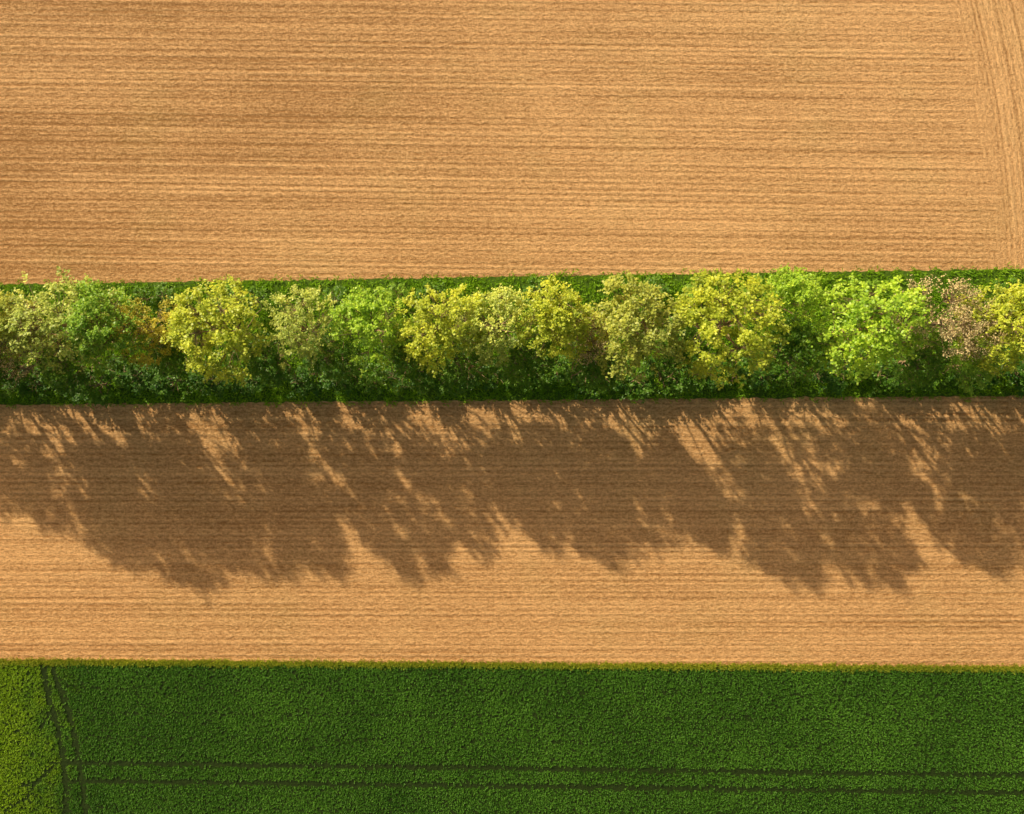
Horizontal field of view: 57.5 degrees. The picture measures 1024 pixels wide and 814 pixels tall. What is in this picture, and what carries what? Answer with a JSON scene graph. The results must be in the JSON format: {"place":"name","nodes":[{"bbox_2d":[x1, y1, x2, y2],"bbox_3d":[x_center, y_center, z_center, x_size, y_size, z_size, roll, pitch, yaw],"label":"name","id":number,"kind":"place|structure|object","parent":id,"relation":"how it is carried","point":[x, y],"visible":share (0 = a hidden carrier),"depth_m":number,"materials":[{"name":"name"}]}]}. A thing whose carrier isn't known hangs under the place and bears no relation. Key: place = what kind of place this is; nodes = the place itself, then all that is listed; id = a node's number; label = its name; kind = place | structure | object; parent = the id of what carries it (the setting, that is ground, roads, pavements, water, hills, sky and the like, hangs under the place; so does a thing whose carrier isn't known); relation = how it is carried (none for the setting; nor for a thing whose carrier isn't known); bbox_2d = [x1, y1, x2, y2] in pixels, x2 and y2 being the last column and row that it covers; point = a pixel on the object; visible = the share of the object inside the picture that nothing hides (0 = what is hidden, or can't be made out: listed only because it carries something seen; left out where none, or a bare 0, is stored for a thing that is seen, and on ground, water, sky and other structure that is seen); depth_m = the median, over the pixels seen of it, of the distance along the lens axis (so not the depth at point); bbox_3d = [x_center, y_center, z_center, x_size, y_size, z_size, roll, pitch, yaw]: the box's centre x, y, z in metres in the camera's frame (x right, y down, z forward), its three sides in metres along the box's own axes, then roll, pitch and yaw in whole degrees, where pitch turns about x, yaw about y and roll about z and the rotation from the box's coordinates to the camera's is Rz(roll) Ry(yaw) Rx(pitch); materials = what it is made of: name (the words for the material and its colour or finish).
{"place":"outdoors","nodes":[
{"label":"outdoors","id":0,"kind":"place"},
{"bbox_2d":[0,0,1023,284],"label":"ploughed field","id":1,"kind":"structure","parent":0,"point":[180,140],"depth_m":100.00,"materials":[{"name":"soil"}]},
{"bbox_2d":[0,395,1023,667],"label":"ploughed field","id":2,"kind":"structure","parent":0,"point":[854,531],"depth_m":100.00,"materials":[{"name":"soil"}]},
{"bbox_2d":[0,654,1023,673],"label":"crop border grass","id":3,"kind":"structure","parent":2,"relation":"on","point":[563,664],"depth_m":99.89,"materials":[{"name":"green plant"}]},
{"bbox_2d":[0,660,1023,813],"bbox_3d":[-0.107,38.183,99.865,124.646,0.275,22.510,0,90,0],"label":"crop field","id":4,"kind":"structure","parent":0,"point":[568,721],"depth_m":99.92,"materials":[{"name":"green plant"}]},
{"bbox_2d":[0,262,1023,408],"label":"grass strip","id":5,"kind":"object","parent":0,"point":[942,384],"depth_m":99.99,"materials":[{"name":"green plant"}]},
{"bbox_2d":[1,365,28,391],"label":"shrub","id":6,"kind":"object","parent":5,"relation":"on","point":[15,386],"visible":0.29,"depth_m":97.78,"materials":[{"name":"green plant"}]},
{"bbox_2d":[0,342,36,398],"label":"deciduous tree","id":7,"kind":"object","parent":5,"relation":"on","point":[2,377],"visible":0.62,"depth_m":93.71,"materials":[{"name":"green plant"}]},
{"bbox_2d":[0,289,62,363],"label":"deciduous tree","id":8,"kind":"object","parent":5,"relation":"on","point":[7,300],"visible":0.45,"depth_m":87.60,"materials":[{"name":"green plant"}]},
{"bbox_2d":[17,367,48,401],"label":"shrub","id":9,"kind":"object","parent":5,"relation":"on","point":[25,390],"visible":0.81,"depth_m":98.78,"materials":[{"name":"green plant"}]},
{"bbox_2d":[0,300,68,383],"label":"deciduous tree","id":10,"kind":"object","parent":5,"relation":"on","point":[24,365],"visible":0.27,"depth_m":90.71,"materials":[{"name":"green plant"}]},
{"bbox_2d":[40,360,66,388],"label":"shrub","id":11,"kind":"object","parent":5,"relation":"on","point":[50,384],"visible":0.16,"depth_m":98.55,"materials":[{"name":"green plant"}]},
{"bbox_2d":[0,266,116,373],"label":"deciduous tree","id":12,"kind":"object","parent":5,"relation":"on","point":[55,317],"visible":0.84,"depth_m":86.60,"materials":[{"name":"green plant"}]},
{"bbox_2d":[37,327,114,397],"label":"shrub","id":13,"kind":"object","parent":5,"relation":"on","point":[68,365],"visible":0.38,"depth_m":93.63,"materials":[{"name":"green plant"}]},
{"bbox_2d":[60,364,95,404],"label":"shrub","id":14,"kind":"object","parent":5,"relation":"on","point":[77,399],"visible":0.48,"depth_m":98.47,"materials":[{"name":"green plant"}]},
{"bbox_2d":[75,362,123,407],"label":"shrub","id":15,"kind":"object","parent":5,"relation":"on","point":[96,397],"visible":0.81,"depth_m":98.17,"materials":[{"name":"green plant"}]},
{"bbox_2d":[62,276,154,369],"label":"deciduous tree","id":16,"kind":"object","parent":5,"relation":"on","point":[105,330],"visible":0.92,"depth_m":86.54,"materials":[{"name":"green plant"}]},
{"bbox_2d":[100,354,130,389],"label":"shrub","id":17,"kind":"object","parent":5,"relation":"on","point":[113,374],"visible":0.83,"depth_m":98.78,"materials":[{"name":"green plant"}]},
{"bbox_2d":[121,358,155,395],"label":"shrub","id":18,"kind":"object","parent":5,"relation":"on","point":[136,375],"visible":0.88,"depth_m":98.84,"materials":[{"name":"green plant"}]},
{"bbox_2d":[127,285,156,312],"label":"shrub","id":19,"kind":"object","parent":5,"relation":"on","point":[138,291],"visible":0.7,"depth_m":98.16,"materials":[{"name":"green plant"}]},
{"bbox_2d":[110,295,185,369],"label":"deciduous tree","id":20,"kind":"object","parent":5,"relation":"on","point":[148,360],"visible":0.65,"depth_m":89.69,"materials":[{"name":"green plant"}]},
{"bbox_2d":[139,358,173,392],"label":"shrub","id":21,"kind":"object","parent":5,"relation":"on","point":[155,385],"visible":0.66,"depth_m":98.53,"materials":[{"name":"green plant"}]},
{"bbox_2d":[145,281,178,313],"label":"shrub","id":22,"kind":"object","parent":5,"relation":"on","point":[160,296],"visible":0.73,"depth_m":98.94,"materials":[{"name":"green plant"}]},
{"bbox_2d":[139,320,200,377],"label":"deciduous tree","id":23,"kind":"object","parent":5,"relation":"on","point":[168,362],"visible":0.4,"depth_m":92.91,"materials":[{"name":"green plant"}]},
{"bbox_2d":[149,359,193,401],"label":"shrub","id":24,"kind":"object","parent":5,"relation":"on","point":[182,382],"visible":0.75,"depth_m":98.63,"materials":[{"name":"green plant"}]},
{"bbox_2d":[188,365,211,393],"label":"shrub","id":25,"kind":"object","parent":5,"relation":"on","point":[200,383],"visible":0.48,"depth_m":98.10,"materials":[{"name":"green plant"}]},
{"bbox_2d":[195,359,229,398],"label":"shrub","id":26,"kind":"object","parent":5,"relation":"on","point":[217,388],"visible":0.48,"depth_m":97.94,"materials":[{"name":"green plant"}]},
{"bbox_2d":[159,274,275,386],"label":"deciduous tree","id":27,"kind":"object","parent":5,"relation":"on","point":[230,309],"visible":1,"depth_m":87.03,"materials":[{"name":"yellow plant"}]},
{"bbox_2d":[206,281,240,313],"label":"shrub","id":28,"kind":"object","parent":5,"relation":"on","point":[231,291],"visible":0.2,"depth_m":98.96,"materials":[{"name":"green plant"}]},
{"bbox_2d":[227,370,247,393],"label":"shrub","id":29,"kind":"object","parent":5,"relation":"on","point":[235,388],"visible":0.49,"depth_m":98.60,"materials":[{"name":"green plant"}]},
{"bbox_2d":[235,362,266,396],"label":"shrub","id":30,"kind":"object","parent":5,"relation":"on","point":[251,387],"visible":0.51,"depth_m":98.26,"materials":[{"name":"green plant"}]},
{"bbox_2d":[240,286,270,312],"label":"shrub","id":31,"kind":"object","parent":5,"relation":"on","point":[251,290],"visible":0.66,"depth_m":98.20,"materials":[{"name":"green plant"}]},
{"bbox_2d":[231,330,297,388],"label":"deciduous tree","id":32,"kind":"object","parent":5,"relation":"on","point":[255,363],"visible":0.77,"depth_m":92.63,"materials":[{"name":"green plant"}]},
{"bbox_2d":[258,354,286,386],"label":"shrub","id":33,"kind":"object","parent":5,"relation":"on","point":[278,373],"visible":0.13,"depth_m":98.38,"materials":[{"name":"green plant"}]},
{"bbox_2d":[253,284,341,370],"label":"deciduous tree","id":34,"kind":"object","parent":5,"relation":"on","point":[299,317],"visible":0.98,"depth_m":88.23,"materials":[{"name":"green plant"}]},
{"bbox_2d":[282,363,312,400],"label":"shrub","id":35,"kind":"object","parent":5,"relation":"on","point":[295,382],"visible":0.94,"depth_m":98.03,"materials":[{"name":"green plant"}]},
{"bbox_2d":[294,354,336,397],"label":"shrub","id":36,"kind":"object","parent":5,"relation":"on","point":[316,387],"visible":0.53,"depth_m":98.91,"materials":[{"name":"green plant"}]},
{"bbox_2d":[318,359,349,393],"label":"shrub","id":37,"kind":"object","parent":5,"relation":"on","point":[329,384],"visible":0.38,"depth_m":97.78,"materials":[{"name":"green plant"}]},
{"bbox_2d":[305,323,363,385],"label":"deciduous tree","id":38,"kind":"object","parent":5,"relation":"on","point":[344,352],"visible":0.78,"depth_m":92.40,"materials":[{"name":"green plant"}]},
{"bbox_2d":[320,283,348,315],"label":"shrub","id":39,"kind":"object","parent":5,"relation":"on","point":[337,298],"visible":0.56,"depth_m":98.85,"materials":[{"name":"green plant"}]},
{"bbox_2d":[332,352,373,396],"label":"shrub","id":40,"kind":"object","parent":5,"relation":"on","point":[350,387],"visible":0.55,"depth_m":98.80,"materials":[{"name":"green plant"}]},
{"bbox_2d":[324,282,417,377],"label":"deciduous tree","id":41,"kind":"object","parent":5,"relation":"on","point":[367,306],"visible":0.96,"depth_m":88.07,"materials":[{"name":"green plant"}]},
{"bbox_2d":[354,358,388,395],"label":"shrub","id":42,"kind":"object","parent":5,"relation":"on","point":[374,377],"visible":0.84,"depth_m":98.32,"materials":[{"name":"green plant"}]},
{"bbox_2d":[381,363,407,394],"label":"shrub","id":43,"kind":"object","parent":5,"relation":"on","point":[392,376],"visible":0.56,"depth_m":98.73,"materials":[{"name":"green plant"}]},
{"bbox_2d":[386,281,409,303],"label":"shrub","id":44,"kind":"object","parent":5,"relation":"on","point":[398,291],"visible":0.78,"depth_m":98.14,"materials":[{"name":"green plant"}]},
{"bbox_2d":[372,330,438,395],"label":"shrub","id":45,"kind":"object","parent":5,"relation":"on","point":[412,374],"visible":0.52,"depth_m":92.83,"materials":[{"name":"green plant"}]},
{"bbox_2d":[404,364,436,395],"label":"shrub","id":46,"kind":"object","parent":5,"relation":"on","point":[422,380],"visible":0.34,"depth_m":97.84,"materials":[{"name":"green plant"}]},
{"bbox_2d":[414,279,447,308],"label":"shrub","id":47,"kind":"object","parent":5,"relation":"on","point":[436,287],"visible":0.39,"depth_m":98.01,"materials":[{"name":"green plant"}]},
{"bbox_2d":[421,356,452,397],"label":"shrub","id":48,"kind":"object","parent":5,"relation":"on","point":[438,386],"visible":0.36,"depth_m":98.57,"materials":[{"name":"green plant"}]},
{"bbox_2d":[386,282,497,377],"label":"deciduous tree","id":49,"kind":"object","parent":5,"relation":"on","point":[422,339],"visible":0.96,"depth_m":87.72,"materials":[{"name":"yellow plant"}]},
{"bbox_2d":[432,339,498,396],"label":"deciduous tree","id":50,"kind":"object","parent":5,"relation":"on","point":[459,364],"visible":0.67,"depth_m":93.07,"materials":[{"name":"green plant"}]},
{"bbox_2d":[462,356,486,389],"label":"shrub","id":51,"kind":"object","parent":5,"relation":"on","point":[473,376],"visible":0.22,"depth_m":98.43,"materials":[{"name":"green plant"}]},
{"bbox_2d":[478,355,509,391],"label":"shrub","id":52,"kind":"object","parent":5,"relation":"on","point":[490,384],"visible":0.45,"depth_m":98.77,"materials":[{"name":"green plant"}]},
{"bbox_2d":[454,283,537,366],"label":"deciduous tree","id":53,"kind":"object","parent":5,"relation":"on","point":[502,309],"visible":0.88,"depth_m":88.50,"materials":[{"name":"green plant"}]},
{"bbox_2d":[489,328,562,390],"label":"deciduous tree","id":54,"kind":"object","parent":5,"relation":"on","point":[520,363],"visible":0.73,"depth_m":92.82,"materials":[{"name":"green plant"}]},
{"bbox_2d":[524,360,546,392],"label":"shrub","id":55,"kind":"object","parent":5,"relation":"on","point":[538,381],"visible":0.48,"depth_m":98.16,"materials":[{"name":"green plant"}]},
{"bbox_2d":[520,273,553,304],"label":"shrub","id":56,"kind":"object","parent":5,"relation":"on","point":[531,281],"visible":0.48,"depth_m":98.13,"materials":[{"name":"green plant"}]},
{"bbox_2d":[535,350,570,386],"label":"shrub","id":57,"kind":"object","parent":5,"relation":"on","point":[558,370],"visible":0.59,"depth_m":97.75,"materials":[{"name":"green plant"}]},
{"bbox_2d":[513,273,599,364],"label":"deciduous tree","id":58,"kind":"object","parent":5,"relation":"on","point":[555,320],"visible":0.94,"depth_m":87.38,"materials":[{"name":"yellow plant"}]},
{"bbox_2d":[553,352,593,398],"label":"shrub","id":59,"kind":"object","parent":5,"relation":"on","point":[576,386],"visible":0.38,"depth_m":98.60,"materials":[{"name":"green plant"}]},
{"bbox_2d":[565,308,612,365],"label":"deciduous tree","id":60,"kind":"object","parent":5,"relation":"on","point":[585,356],"visible":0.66,"depth_m":89.56,"materials":[{"name":"green plant"}]},
{"bbox_2d":[563,331,626,392],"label":"deciduous tree","id":61,"kind":"object","parent":5,"relation":"on","point":[598,376],"visible":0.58,"depth_m":93.02,"materials":[{"name":"green plant"}]},
{"bbox_2d":[578,357,619,401],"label":"shrub","id":62,"kind":"object","parent":5,"relation":"on","point":[596,390],"visible":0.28,"depth_m":98.65,"materials":[{"name":"green plant"}]},
{"bbox_2d":[606,364,634,392],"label":"shrub","id":63,"kind":"object","parent":5,"relation":"on","point":[620,385],"visible":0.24,"depth_m":98.28,"materials":[{"name":"green plant"}]},
{"bbox_2d":[619,357,655,403],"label":"shrub","id":64,"kind":"object","parent":5,"relation":"on","point":[639,391],"visible":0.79,"depth_m":97.92,"materials":[{"name":"green plant"}]},
{"bbox_2d":[587,270,694,381],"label":"deciduous tree","id":65,"kind":"object","parent":5,"relation":"on","point":[629,324],"visible":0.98,"depth_m":86.38,"materials":[{"name":"green plant"}]},
{"bbox_2d":[644,274,669,302],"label":"shrub","id":66,"kind":"object","parent":5,"relation":"on","point":[659,279],"visible":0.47,"depth_m":98.30,"materials":[{"name":"green plant"}]},
{"bbox_2d":[636,354,683,396],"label":"shrub","id":67,"kind":"object","parent":5,"relation":"on","point":[649,365],"visible":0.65,"depth_m":98.10,"materials":[{"name":"green plant"}]},
{"bbox_2d":[655,363,688,397],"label":"shrub","id":68,"kind":"object","parent":5,"relation":"on","point":[677,387],"visible":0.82,"depth_m":98.05,"materials":[{"name":"green plant"}]},
{"bbox_2d":[655,315,711,377],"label":"deciduous tree","id":69,"kind":"object","parent":5,"relation":"on","point":[691,333],"visible":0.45,"depth_m":91.96,"materials":[{"name":"green plant"}]},
{"bbox_2d":[677,356,710,393],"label":"shrub","id":70,"kind":"object","parent":5,"relation":"on","point":[694,385],"visible":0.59,"depth_m":98.30,"materials":[{"name":"green plant"}]},
{"bbox_2d":[696,357,723,391],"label":"shrub","id":71,"kind":"object","parent":5,"relation":"on","point":[710,383],"visible":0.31,"depth_m":98.64,"materials":[{"name":"green plant"}]},
{"bbox_2d":[668,268,791,389],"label":"deciduous tree","id":72,"kind":"object","parent":5,"relation":"on","point":[711,329],"visible":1,"depth_m":86.40,"materials":[{"name":"yellow plant"}]},
{"bbox_2d":[717,352,749,389],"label":"shrub","id":73,"kind":"object","parent":5,"relation":"on","point":[726,383],"visible":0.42,"depth_m":98.87,"materials":[{"name":"green plant"}]},
{"bbox_2d":[734,356,775,390],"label":"shrub","id":74,"kind":"object","parent":5,"relation":"on","point":[755,383],"visible":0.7,"depth_m":98.08,"materials":[{"name":"green plant"}]},
{"bbox_2d":[740,273,772,301],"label":"shrub","id":75,"kind":"object","parent":5,"relation":"on","point":[744,290],"visible":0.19,"depth_m":98.96,"materials":[{"name":"green plant"}]},
{"bbox_2d":[751,358,785,390],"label":"shrub","id":76,"kind":"object","parent":5,"relation":"on","point":[773,376],"visible":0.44,"depth_m":98.81,"materials":[{"name":"green plant"}]},
{"bbox_2d":[755,263,824,330],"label":"deciduous tree","id":77,"kind":"object","parent":5,"relation":"on","point":[803,286],"visible":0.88,"depth_m":88.35,"materials":[{"name":"green plant"}]},
{"bbox_2d":[775,349,804,382],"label":"shrub","id":78,"kind":"object","parent":5,"relation":"on","point":[784,367],"visible":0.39,"depth_m":97.83,"materials":[{"name":"green plant"}]},
{"bbox_2d":[757,315,831,395],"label":"deciduous tree","id":79,"kind":"object","parent":5,"relation":"on","point":[793,351],"visible":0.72,"depth_m":91.31,"materials":[{"name":"green plant"}]},
{"bbox_2d":[802,361,834,393],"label":"shrub","id":80,"kind":"object","parent":5,"relation":"on","point":[820,377],"visible":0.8,"depth_m":97.95,"materials":[{"name":"green plant"}]},
{"bbox_2d":[817,356,858,396],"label":"shrub","id":81,"kind":"object","parent":5,"relation":"on","point":[837,385],"visible":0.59,"depth_m":98.69,"materials":[{"name":"green plant"}]},
{"bbox_2d":[842,347,869,383],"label":"shrub","id":82,"kind":"object","parent":5,"relation":"on","point":[861,352],"visible":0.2,"depth_m":98.72,"materials":[{"name":"green plant"}]},
{"bbox_2d":[799,273,936,384],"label":"deciduous tree","id":83,"kind":"object","parent":5,"relation":"on","point":[858,312],"visible":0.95,"depth_m":87.63,"materials":[{"name":"green plant"}]},
{"bbox_2d":[859,278,886,301],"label":"shrub","id":84,"kind":"object","parent":5,"relation":"on","point":[875,282],"visible":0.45,"depth_m":98.48,"materials":[{"name":"green plant"}]},
{"bbox_2d":[863,357,895,395],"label":"shrub","id":85,"kind":"object","parent":5,"relation":"on","point":[877,375],"visible":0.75,"depth_m":98.07,"materials":[{"name":"green plant"}]},
{"bbox_2d":[877,358,909,386],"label":"shrub","id":86,"kind":"object","parent":5,"relation":"on","point":[888,371],"visible":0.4,"depth_m":97.97,"materials":[{"name":"green plant"}]},
{"bbox_2d":[887,326,955,391],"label":"deciduous tree","id":87,"kind":"object","parent":5,"relation":"on","point":[912,370],"visible":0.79,"depth_m":92.76,"materials":[{"name":"green plant"}]},
{"bbox_2d":[916,352,950,392],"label":"shrub","id":88,"kind":"object","parent":5,"relation":"on","point":[936,383],"visible":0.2,"depth_m":98.18,"materials":[{"name":"green plant"}]},
{"bbox_2d":[893,274,984,359],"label":"deciduous tree","id":89,"kind":"object","parent":5,"relation":"on","point":[941,320],"visible":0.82,"depth_m":88.35,"materials":[{"name":"beige plant"}]},
{"bbox_2d":[940,358,967,383],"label":"shrub","id":90,"kind":"object","parent":5,"relation":"on","point":[952,375],"visible":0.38,"depth_m":98.58,"materials":[{"name":"green plant"}]},
{"bbox_2d":[938,337,1001,396],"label":"deciduous tree","id":91,"kind":"object","parent":5,"relation":"on","point":[969,367],"visible":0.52,"depth_m":92.80,"materials":[{"name":"green plant"}]},
{"bbox_2d":[932,293,1011,362],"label":"deciduous tree","id":92,"kind":"object","parent":5,"relation":"on","point":[978,324],"visible":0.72,"depth_m":88.12,"materials":[{"name":"beige plant"}]},
{"bbox_2d":[966,371,990,391],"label":"shrub","id":93,"kind":"object","parent":5,"relation":"on","point":[976,382],"visible":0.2,"depth_m":98.15,"materials":[{"name":"green plant"}]},
{"bbox_2d":[948,278,1023,376],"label":"deciduous tree","id":94,"kind":"object","parent":5,"relation":"on","point":[1003,304],"visible":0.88,"depth_m":87.91,"materials":[{"name":"yellow plant"}]},
{"bbox_2d":[981,358,1013,389],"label":"shrub","id":95,"kind":"object","parent":5,"relation":"on","point":[995,380],"visible":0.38,"depth_m":98.07,"materials":[{"name":"green plant"}]},
{"bbox_2d":[991,275,1021,302],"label":"shrub","id":96,"kind":"object","parent":5,"relation":"on","point":[1011,281],"visible":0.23,"depth_m":98.63,"materials":[{"name":"green plant"}]},
{"bbox_2d":[1001,348,1023,385],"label":"shrub","id":97,"kind":"object","parent":5,"relation":"on","point":[1020,371],"visible":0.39,"depth_m":97.89,"materials":[{"name":"green plant"}]},
{"bbox_2d":[1011,361,1023,398],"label":"shrub","id":98,"kind":"object","parent":5,"relation":"on","point":[1021,388],"visible":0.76,"depth_m":98.83,"materials":[{"name":"green plant"}]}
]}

